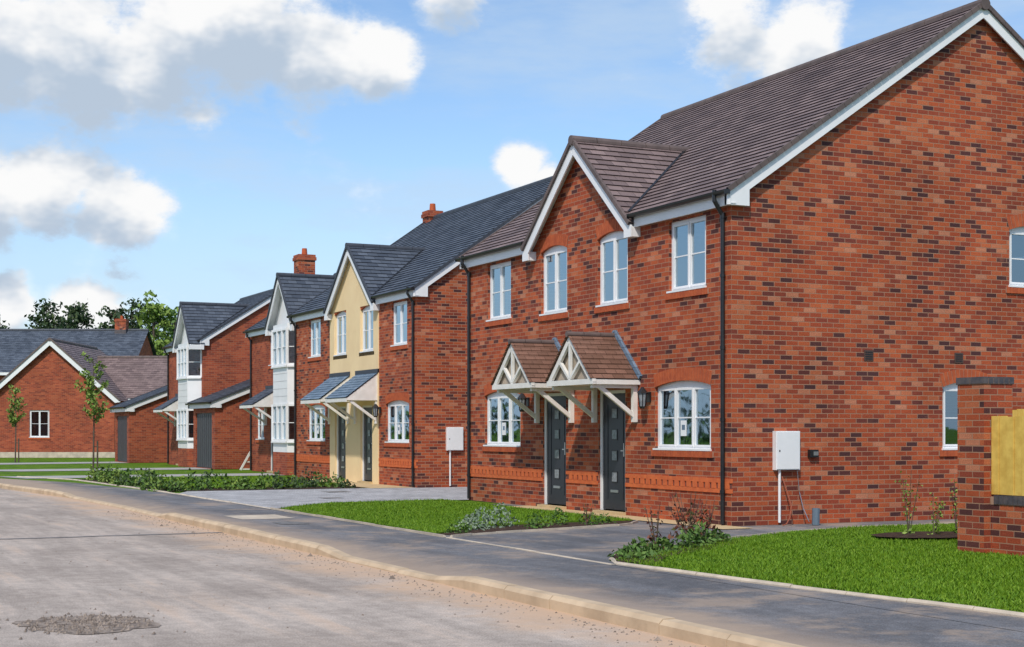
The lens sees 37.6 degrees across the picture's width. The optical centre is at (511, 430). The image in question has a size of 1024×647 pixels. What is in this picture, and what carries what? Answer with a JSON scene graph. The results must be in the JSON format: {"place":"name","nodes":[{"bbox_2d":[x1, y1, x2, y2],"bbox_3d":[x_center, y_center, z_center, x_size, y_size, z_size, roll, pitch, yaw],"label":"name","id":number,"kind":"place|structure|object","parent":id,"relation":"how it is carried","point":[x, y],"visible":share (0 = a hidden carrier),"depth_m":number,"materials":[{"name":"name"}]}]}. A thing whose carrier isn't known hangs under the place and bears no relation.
{"place":"outdoors","nodes":[
{"label":"outdoors","id":0,"kind":"place"},
{"bbox_2d":[0,336,152,379],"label":"brick walls","id":1,"kind":"structure","parent":0,"point":[146,350],"depth_m":111.01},
{"bbox_2d":[0,330,156,371],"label":"roof","id":2,"kind":"structure","parent":1,"relation":"on","point":[17,348],"depth_m":109.75,"materials":[{"name":"tile"}]},
{"bbox_2d":[0,329,148,331],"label":"ridge tiles","id":3,"kind":"object","parent":2,"relation":"on","point":[70,330],"visible":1,"depth_m":111.03,"materials":[{"name":"tile"}]},
{"bbox_2d":[0,467,205,470],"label":"concrete drive","id":4,"kind":"structure","parent":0,"point":[95,470],"depth_m":56.59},
{"bbox_2d":[108,385,166,462],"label":"brick garage","id":5,"kind":"structure","parent":0,"point":[140,431],"depth_m":68.79,"materials":[{"name":"brick"}]},
{"bbox_2d":[118,416,126,461],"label":"garage door","id":6,"kind":"structure","parent":5,"relation":"in","point":[122,420],"depth_m":69.90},
{"bbox_2d":[0,473,274,478],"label":"footpath","id":7,"kind":"structure","parent":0,"point":[179,475],"depth_m":48.96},
{"bbox_2d":[185,379,249,468],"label":"brick garage","id":8,"kind":"structure","parent":0,"point":[221,429],"depth_m":57.28,"materials":[{"name":"brick"}]},
{"bbox_2d":[197,413,211,467],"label":"garage door","id":9,"kind":"structure","parent":8,"relation":"in","point":[204,420],"depth_m":58.46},
{"bbox_2d":[102,475,343,487],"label":"hedge","id":10,"kind":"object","parent":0,"point":[252,478],"depth_m":42.55,"materials":[{"name":"green plant"}]},
{"bbox_2d":[0,458,504,508],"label":"estate ground","id":11,"kind":"structure","parent":0,"point":[68,466],"depth_m":57.06,"materials":[{"name":"green plant"}]},
{"bbox_2d":[6,384,27,461],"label":"young tree","id":12,"kind":"object","parent":11,"relation":"on","point":[12,416],"visible":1,"depth_m":69.50,"materials":[{"name":"green plant"}]},
{"bbox_2d":[24,298,73,328],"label":"pine tree","id":13,"kind":"object","parent":11,"relation":"on","point":[46,322],"visible":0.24,"depth_m":142.66,"materials":[{"name":"green plant"}]},
{"bbox_2d":[62,298,97,328],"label":"pine tree","id":14,"kind":"object","parent":11,"relation":"on","point":[77,313],"visible":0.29,"depth_m":148.46,"materials":[{"name":"green plant"}]},
{"bbox_2d":[0,338,166,457],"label":"brick bungalow","id":15,"kind":"object","parent":11,"relation":"on","point":[56,422],"visible":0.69,"depth_m":82.98,"materials":[{"name":"red brick"}]},
{"bbox_2d":[29,410,49,437],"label":"window frames","id":16,"kind":"structure","parent":15,"relation":"in","point":[31,411],"depth_m":83.03,"materials":[{"name":"white plastic"}]},
{"bbox_2d":[74,351,109,470],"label":"young tree","id":17,"kind":"object","parent":11,"relation":"on","point":[91,395],"visible":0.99,"depth_m":53.76,"materials":[{"name":"green plant"}]},
{"bbox_2d":[95,304,134,328],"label":"pine tree","id":18,"kind":"object","parent":11,"relation":"on","point":[115,314],"visible":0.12,"depth_m":144.71,"materials":[{"name":"green plant"}]},
{"bbox_2d":[112,297,146,328],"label":"pine tree","id":19,"kind":"object","parent":11,"relation":"on","point":[132,316],"visible":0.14,"depth_m":147.11,"materials":[{"name":"green plant"}]},
{"bbox_2d":[17,476,269,508],"bbox_3d":[-9.745,1.463,38.037,0.876,0.073,22.761,0,0,-30],"label":"path edging","id":20,"kind":"object","parent":11,"relation":"on","point":[150,489],"visible":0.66,"depth_m":36.15,"materials":[{"name":"concrete"}]},
{"bbox_2d":[131,290,178,355],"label":"broadleaf tree","id":21,"kind":"object","parent":11,"relation":"on","point":[153,314],"visible":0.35,"depth_m":124.23,"materials":[{"name":"green plant"}]},
{"bbox_2d":[157,306,178,339],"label":"broadleaf tree","id":22,"kind":"object","parent":11,"relation":"on","point":[172,319],"visible":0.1,"depth_m":136.17,"materials":[{"name":"green plant"}]},
{"bbox_2d":[178,448,192,466],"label":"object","id":23,"kind":"object","parent":11,"relation":"on","point":[185,457],"visible":0.73,"depth_m":60.66,"materials":[{"name":"red brick"}]},
{"bbox_2d":[168,302,269,464],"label":"brick walls","id":24,"kind":"structure","parent":11,"relation":"on","point":[226,358],"depth_m":60.70,"materials":[{"name":"brick"}]},
{"bbox_2d":[153,400,177,425],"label":"canopy timber","id":25,"kind":"object","parent":24,"relation":"attached to","point":[172,407],"visible":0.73,"depth_m":62.69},
{"bbox_2d":[161,340,199,463],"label":"gutters and downpipes","id":26,"kind":"object","parent":24,"relation":"attached to","point":[164,348],"visible":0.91,"depth_m":65.43,"materials":[{"name":"black plastic"}]},
{"bbox_2d":[176,346,201,440],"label":"bay frames","id":27,"kind":"structure","parent":24,"relation":"attached to","point":[187,376],"depth_m":60.80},
{"bbox_2d":[178,343,201,447],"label":"bay panels","id":28,"kind":"object","parent":24,"relation":"attached to","point":[191,389],"visible":0.82,"depth_m":60.37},
{"bbox_2d":[164,297,270,352],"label":"fascia and bargeboards","id":29,"kind":"structure","parent":24,"relation":"attached to","point":[179,331],"depth_m":60.81,"materials":[{"name":"white plastic"}]},
{"bbox_2d":[165,292,271,346],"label":"roof","id":30,"kind":"structure","parent":24,"relation":"on","point":[200,321],"depth_m":61.04,"materials":[{"name":"tile"}]},
{"bbox_2d":[164,289,272,347],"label":"ridge tiles","id":31,"kind":"object","parent":30,"relation":"on","point":[181,303],"visible":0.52,"depth_m":61.30,"materials":[{"name":"tile"}]},
{"bbox_2d":[78,479,360,490],"bbox_3d":[-8.384,1.442,41.480,5.450,0.001,10.200,0,0,-26],"label":"planting bed","id":32,"kind":"object","parent":11,"relation":"on","point":[214,489],"visible":0.29,"depth_m":37.68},
{"bbox_2d":[84,463,355,491],"bbox_3d":[-8.358,1.195,41.515,5.422,0.629,10.501,0,0,-26],"label":"shrub border","id":33,"kind":"object","parent":32,"relation":"on","point":[116,477],"visible":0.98,"depth_m":37.87,"materials":[{"name":"green plant"}]},
{"bbox_2d":[251,330,293,471],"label":"brick walls","id":34,"kind":"structure","parent":11,"relation":"on","point":[262,375],"depth_m":53.47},
{"bbox_2d":[243,327,263,469],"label":"gutters and downpipes","id":35,"kind":"object","parent":34,"relation":"attached to","point":[247,332],"visible":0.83,"depth_m":54.74,"materials":[{"name":"black plastic"}]},
{"bbox_2d":[240,393,272,424],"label":"canopy timber","id":36,"kind":"object","parent":34,"relation":"attached to","point":[264,402],"visible":0.68,"depth_m":51.54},
{"bbox_2d":[245,279,295,337],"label":"fascia and bargeboards","id":37,"kind":"structure","parent":34,"relation":"attached to","point":[276,300],"depth_m":50.83,"materials":[{"name":"white plastic"}]},
{"bbox_2d":[274,297,288,325],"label":"gable panel","id":38,"kind":"structure","parent":37,"relation":"attached to","point":[281,318],"depth_m":50.49,"materials":[{"name":"paint"}]},
{"bbox_2d":[271,327,293,442],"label":"bay frames","id":39,"kind":"structure","parent":34,"relation":"attached to","point":[282,422],"depth_m":49.69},
{"bbox_2d":[274,330,285,438],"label":"bay glass","id":40,"kind":"object","parent":39,"relation":"in","point":[280,406],"visible":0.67,"depth_m":50.02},
{"bbox_2d":[273,323,293,451],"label":"bay panels","id":41,"kind":"object","parent":34,"relation":"attached to","point":[285,379],"visible":0.73,"depth_m":49.61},
{"bbox_2d":[247,276,333,330],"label":"roof","id":42,"kind":"structure","parent":34,"relation":"on","point":[298,292],"depth_m":49.85,"materials":[{"name":"tile"}]},
{"bbox_2d":[245,272,335,330],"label":"ridge tiles","id":43,"kind":"object","parent":42,"relation":"on","point":[279,275],"visible":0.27,"depth_m":50.22,"materials":[{"name":"tile"}]},
{"bbox_2d":[294,260,314,273],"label":"chimney stack","id":44,"kind":"object","parent":42,"relation":"on","point":[304,266],"visible":0.33,"depth_m":55.11,"materials":[{"name":"red brick"}]},
{"bbox_2d":[273,452,293,474],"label":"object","id":45,"kind":"object","parent":11,"relation":"on","point":[283,463],"visible":0.73,"depth_m":49.51,"materials":[{"name":"red brick"}]},
{"bbox_2d":[270,507,445,537],"bbox_3d":[-2.698,1.458,24.223,0.056,0.084,8.225,0,0,-26],"label":"path edging","id":46,"kind":"object","parent":11,"relation":"on","point":[383,526],"visible":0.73,"depth_m":23.31,"materials":[{"name":"concrete"}]},
{"bbox_2d":[296,264,468,487],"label":"brick walls","id":47,"kind":"structure","parent":11,"relation":"on","point":[440,358],"depth_m":38.73,"materials":[{"name":"brick"}]},
{"bbox_2d":[301,374,376,423],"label":"canopy timber","id":48,"kind":"object","parent":47,"relation":"attached to","point":[367,391],"visible":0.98,"depth_m":41.09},
{"bbox_2d":[300,373,376,399],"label":"canopy tiles","id":49,"kind":"object","parent":48,"relation":"on","point":[351,385],"visible":1,"depth_m":41.97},
{"bbox_2d":[287,287,414,486],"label":"gutters and downpipes","id":50,"kind":"object","parent":47,"relation":"attached to","point":[407,289],"visible":0.99,"depth_m":38.37,"materials":[{"name":"black plastic"}]},
{"bbox_2d":[296,454,417,467],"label":"string course","id":51,"kind":"object","parent":47,"relation":"attached to","point":[326,459],"visible":1,"depth_m":40.49,"materials":[{"name":"brick"}]},
{"bbox_2d":[306,301,408,442],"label":"window frames","id":52,"kind":"structure","parent":47,"relation":"attached to","point":[342,314],"depth_m":41.54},
{"bbox_2d":[311,304,408,438],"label":"window glass","id":53,"kind":"object","parent":52,"relation":"in","point":[399,419],"visible":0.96,"depth_m":41.45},
{"bbox_2d":[306,344,408,446],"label":"brick sills","id":54,"kind":"structure","parent":47,"relation":"attached to","point":[399,347],"depth_m":41.22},
{"bbox_2d":[307,305,409,407],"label":"arch bricks","id":55,"kind":"object","parent":47,"relation":"attached to","point":[392,397],"visible":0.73,"depth_m":39.77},
{"bbox_2d":[290,198,542,322],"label":"fascia and bargeboards","id":56,"kind":"structure","parent":47,"relation":"attached to","point":[420,290],"depth_m":40.64,"materials":[{"name":"white plastic"}]},
{"bbox_2d":[292,180,550,314],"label":"roof","id":57,"kind":"structure","parent":47,"relation":"on","point":[445,238],"depth_m":42.12,"materials":[{"name":"tile"}]},
{"bbox_2d":[289,176,552,315],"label":"ridge tiles","id":58,"kind":"object","parent":57,"relation":"on","point":[349,245],"visible":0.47,"depth_m":42.54,"materials":[{"name":"tile"}]},
{"bbox_2d":[446,427,462,450],"bbox_3d":[-1.473,0.200,38.642,0.450,0.600,0.102,0,0,-26],"label":"meter box","id":59,"kind":"object","parent":47,"relation":"attached to","point":[455,436],"visible":1,"depth_m":38.58,"materials":[{"name":"white plastic"}]},
{"bbox_2d":[446,537,614,564],"bbox_3d":[0.110,1.470,18.366,0.051,0.061,4.565,0,0,-26],"label":"path edging","id":60,"kind":"object","parent":11,"relation":"on","point":[530,550],"visible":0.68,"depth_m":18.11,"materials":[{"name":"concrete"}]},
{"bbox_2d":[450,520,637,537],"bbox_3d":[0.670,1.458,22.082,0.354,0.083,4.412,0,0,41],"label":"path edging","id":61,"kind":"object","parent":11,"relation":"on","point":[531,530],"visible":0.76,"depth_m":21.85,"materials":[{"name":"concrete"}]},
{"bbox_2d":[609,522,1023,617],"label":"path edging","id":62,"kind":"object","parent":11,"relation":"on","point":[920,601],"visible":0.41,"depth_m":13.63,"materials":[{"name":"concrete"}]},
{"bbox_2d":[181,487,468,508],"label":"block driveway","id":63,"kind":"structure","parent":0,"point":[277,498],"depth_m":33.63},
{"bbox_2d":[0,488,707,646],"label":"road","id":64,"kind":"structure","parent":0,"point":[194,592],"depth_m":14.07,"materials":[{"name":"asphalt"}]},
{"bbox_2d":[0,608,185,641],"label":"road patch","id":65,"kind":"object","parent":64,"relation":"on","point":[85,623],"visible":1,"depth_m":11.99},
{"bbox_2d":[24,511,705,646],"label":"loose gravel","id":66,"kind":"structure","parent":64,"relation":"on","point":[517,626],"depth_m":14.82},
{"bbox_2d":[310,479,411,487],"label":"slab path","id":67,"kind":"structure","parent":0,"point":[365,485],"depth_m":39.70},
{"bbox_2d":[330,260,378,483],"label":"cream render wall","id":68,"kind":"structure","parent":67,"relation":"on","point":[351,299],"depth_m":42.47,"materials":[{"name":"paint"}]},
{"bbox_2d":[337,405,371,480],"bbox_3d":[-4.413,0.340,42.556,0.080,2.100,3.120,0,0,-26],"label":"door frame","id":69,"kind":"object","parent":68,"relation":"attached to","point":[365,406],"visible":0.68,"depth_m":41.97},
{"bbox_2d":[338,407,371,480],"bbox_3d":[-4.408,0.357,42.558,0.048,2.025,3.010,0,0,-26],"label":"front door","id":70,"kind":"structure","parent":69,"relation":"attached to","point":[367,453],"depth_m":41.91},
{"bbox_2d":[280,498,631,533],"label":"lawn","id":71,"kind":"structure","parent":0,"point":[439,516],"depth_m":26.04,"materials":[{"name":"green plant"}]},
{"bbox_2d":[0,478,1023,646],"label":"footpath","id":72,"kind":"structure","parent":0,"point":[797,619],"depth_m":14.23,"materials":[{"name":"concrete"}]},
{"bbox_2d":[227,514,291,518],"bbox_3d":[-4.278,1.450,25.370,0.900,0.001,1.200,0,0,-26],"label":"concrete patch","id":73,"kind":"object","parent":72,"relation":"on","point":[273,516],"visible":1,"depth_m":25.48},
{"bbox_2d":[0,0,1023,340],"label":"sky","id":74,"kind":"structure","parent":0,"point":[176,150],"materials":[{"name":"blue"}]},
{"bbox_2d":[508,331,614,343],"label":"canopy ridge","id":75,"kind":"structure","parent":0,"point":[574,333],"depth_m":25.90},
{"bbox_2d":[512,506,747,528],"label":"slab path","id":76,"kind":"structure","parent":0,"point":[655,520],"depth_m":24.72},
{"bbox_2d":[537,504,625,514],"bbox_3d":[1.256,1.420,27.107,0.220,0.060,3.160,0,0,-26],"label":"threshold","id":77,"kind":"object","parent":76,"relation":"on","point":[612,512],"visible":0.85,"depth_m":26.39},
{"bbox_2d":[272,504,1023,631],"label":"asphalt path","id":78,"kind":"structure","parent":0,"point":[600,544],"depth_m":19.20,"materials":[{"name":"asphalt"}]},
{"bbox_2d":[441,520,632,534],"bbox_3d":[0.437,1.444,22.671,4.416,0.001,1.129,0,0,-45],"label":"planting bed","id":79,"kind":"object","parent":78,"relation":"on","point":[520,527],"visible":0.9,"depth_m":22.48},
{"bbox_2d":[454,502,519,530],"bbox_3d":[-0.444,1.280,22.477,0.745,0.406,1.538,0,0,28],"label":"lavender shrub","id":80,"kind":"object","parent":79,"relation":"on","point":[469,521],"visible":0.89,"depth_m":22.46,"materials":[{"name":"green plant"}]},
{"bbox_2d":[444,504,616,532],"bbox_3d":[0.304,1.290,22.582,3.586,0.377,0.770,0,0,-43],"label":"shrub","id":81,"kind":"object","parent":79,"relation":"on","point":[564,519],"visible":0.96,"depth_m":22.96,"materials":[{"name":"green plant"}]},
{"bbox_2d":[469,19,1023,525],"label":"brick walls","id":82,"kind":"structure","parent":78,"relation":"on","point":[877,225],"depth_m":24.29,"materials":[{"name":"brick"}]},
{"bbox_2d":[492,337,639,422],"bbox_3d":[0.894,-0.890,26.817,0.923,1.480,3.970,0,0,-26],"label":"canopy timber","id":83,"kind":"object","parent":82,"relation":"attached to","point":[561,386],"visible":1,"depth_m":26.47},
{"bbox_2d":[499,350,587,384],"bbox_3d":[0.571,-1.235,26.662,0.020,0.730,3.850,0,0,-26],"label":"canopy infill","id":84,"kind":"object","parent":83,"relation":"in","point":[561,375],"visible":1,"depth_m":26.07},
{"bbox_2d":[491,336,637,384],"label":"canopy tiles","id":85,"kind":"object","parent":83,"relation":"on","point":[603,357],"visible":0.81,"depth_m":25.67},
{"bbox_2d":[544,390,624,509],"bbox_3d":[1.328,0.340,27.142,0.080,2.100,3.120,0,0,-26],"label":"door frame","id":86,"kind":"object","parent":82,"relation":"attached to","point":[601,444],"visible":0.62,"depth_m":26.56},
{"bbox_2d":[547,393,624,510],"bbox_3d":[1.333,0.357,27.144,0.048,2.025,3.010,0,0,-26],"label":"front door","id":87,"kind":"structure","parent":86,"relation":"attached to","point":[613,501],"depth_m":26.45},
{"bbox_2d":[555,409,616,481],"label":"door panes","id":88,"kind":"object","parent":87,"relation":"in","point":[614,453],"visible":1,"depth_m":26.20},
{"bbox_2d":[554,407,617,482],"bbox_3d":[1.316,0.246,27.136,0.006,1.312,2.380,0,0,-26],"label":"door trim","id":89,"kind":"structure","parent":87,"relation":"attached to","point":[559,449],"depth_m":28.03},
{"bbox_2d":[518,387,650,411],"bbox_3d":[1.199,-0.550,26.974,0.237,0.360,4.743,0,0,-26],"label":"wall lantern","id":90,"kind":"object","parent":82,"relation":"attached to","point":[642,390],"depth_m":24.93,"materials":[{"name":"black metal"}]},
{"bbox_2d":[455,189,729,523],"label":"gutters and downpipes","id":91,"kind":"object","parent":82,"relation":"attached to","point":[714,194],"visible":1,"depth_m":22.93,"materials":[{"name":"black plastic"}]},
{"bbox_2d":[552,330,641,378],"bbox_3d":[1.292,-1.310,27.008,0.060,0.871,4.058,0,0,-26],"label":"canopy flashing","id":92,"kind":"object","parent":82,"relation":"attached to","point":[626,353],"visible":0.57,"depth_m":25.63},
{"bbox_2d":[470,466,732,493],"bbox_3d":[1.210,0.840,27.223,0.042,0.220,9.812,0,0,-26],"label":"string course","id":93,"kind":"object","parent":82,"relation":"attached to","point":[526,474],"visible":1,"depth_m":25.44,"materials":[{"name":"brick"}]},
{"bbox_2d":[475,469,731,488],"bbox_3d":[1.214,0.840,27.224,0.014,0.088,9.792,0,0,-26],"label":"string recess","id":94,"kind":"object","parent":82,"relation":"attached to","point":[627,480],"visible":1,"depth_m":25.27,"materials":[{"name":"brick"}]},
{"bbox_2d":[460,7,973,257],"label":"roof","id":95,"kind":"structure","parent":82,"relation":"on","point":[728,140],"depth_m":26.45,"materials":[{"name":"brown tile"}]},
{"bbox_2d":[628,150,685,211],"bbox_3d":[2.230,-4.500,27.575,2.332,1.578,3.659,0,0,-26],"label":"valley lead","id":96,"kind":"object","parent":95,"relation":"attached to","point":[655,182],"visible":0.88,"depth_m":26.62,"materials":[{"name":"black lead"}]},
{"bbox_2d":[458,0,1023,257],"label":"ridge tiles","id":97,"kind":"object","parent":95,"relation":"on","point":[977,5],"visible":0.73,"depth_m":26.31,"materials":[{"name":"tile"}]},
{"bbox_2d":[460,9,1023,268],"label":"fascia and bargeboards","id":98,"kind":"structure","parent":82,"relation":"attached to","point":[738,195],"depth_m":24.50,"materials":[{"name":"white plastic"}]},
{"bbox_2d":[482,287,1023,457],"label":"brick sills","id":99,"kind":"structure","parent":82,"relation":"attached to","point":[697,292],"depth_m":25.21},
{"bbox_2d":[483,215,1023,450],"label":"window frames","id":100,"kind":"structure","parent":82,"relation":"attached to","point":[676,387],"depth_m":25.29,"materials":[{"name":"plastic"}]},
{"bbox_2d":[490,252,566,441],"bbox_3d":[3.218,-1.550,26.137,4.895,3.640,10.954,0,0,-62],"label":"window glass","id":101,"kind":"object","parent":100,"relation":"in","point":[506,311],"visible":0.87,"depth_m":30.02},
{"bbox_2d":[605,221,1023,444],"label":"window glass","id":102,"kind":"object","parent":100,"relation":"in","point":[704,394],"visible":0.19,"depth_m":28.01,"materials":[{"name":"glass"}]},
{"bbox_2d":[484,214,1023,395],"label":"arch bricks","id":103,"kind":"object","parent":82,"relation":"attached to","point":[681,373],"visible":0.74,"depth_m":24.83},
{"bbox_2d":[773,431,799,469],"bbox_3d":[4.240,0.300,23.192,0.450,0.600,0.102,0,0,-26],"label":"meter box","id":104,"kind":"object","parent":82,"relation":"attached to","point":[787,445],"visible":1,"depth_m":23.13,"materials":[{"name":"white plastic"}]},
{"bbox_2d":[991,505,1023,555],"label":"brick wall","id":105,"kind":"structure","parent":78,"relation":"on","point":[1007,529],"depth_m":17.33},
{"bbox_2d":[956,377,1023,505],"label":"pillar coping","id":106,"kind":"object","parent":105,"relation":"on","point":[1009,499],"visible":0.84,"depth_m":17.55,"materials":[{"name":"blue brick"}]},
{"bbox_2d":[991,416,1023,495],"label":"wooden fence","id":107,"kind":"object","parent":106,"relation":"on","point":[1007,455],"visible":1,"depth_m":17.34,"materials":[{"name":"yellow wood"}]},
{"bbox_2d":[616,522,1023,612],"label":"lawn","id":108,"kind":"structure","parent":0,"point":[859,559],"depth_m":16.02,"materials":[{"name":"green plant"}]},
{"bbox_2d":[614,539,738,562],"bbox_3d":[1.983,1.422,18.073,0.913,0.001,3.955,0,0,25],"label":"planting bed","id":109,"kind":"object","parent":108,"relation":"on","point":[623,560],"visible":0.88,"depth_m":17.02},
{"bbox_2d":[607,520,732,560],"bbox_3d":[1.908,1.305,18.054,0.690,0.361,3.229,0,0,26],"label":"shrub","id":110,"kind":"object","parent":109,"relation":"on","point":[636,549],"visible":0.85,"depth_m":17.82,"materials":[{"name":"green plant"}]},
{"bbox_2d":[644,492,717,548],"bbox_3d":[2.042,1.108,18.714,0.514,0.692,1.857,0,0,31],"label":"shrub","id":111,"kind":"object","parent":109,"relation":"on","point":[691,518],"visible":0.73,"depth_m":19.04,"materials":[{"name":"green plant"}]},
{"bbox_2d":[871,531,957,537],"bbox_3d":[5.614,1.388,20.137,1.800,0.001,1.142,0,0,-26],"label":"planting bed","id":112,"kind":"object","parent":108,"relation":"on","point":[943,534],"visible":0.64,"depth_m":20.14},
{"bbox_2d":[958,384,1011,552],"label":"brick pillar","id":113,"kind":"structure","parent":108,"relation":"on","point":[979,405],"depth_m":17.67,"materials":[{"name":"brick"}]},
{"label":"ground","id":114,"kind":"structure","parent":0,"visible":0},
{"bbox_2d":[0,483,805,646],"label":"kerb","id":115,"kind":"structure","parent":114,"relation":"on","point":[674,628],"depth_m":13.54,"materials":[{"name":"concrete"}]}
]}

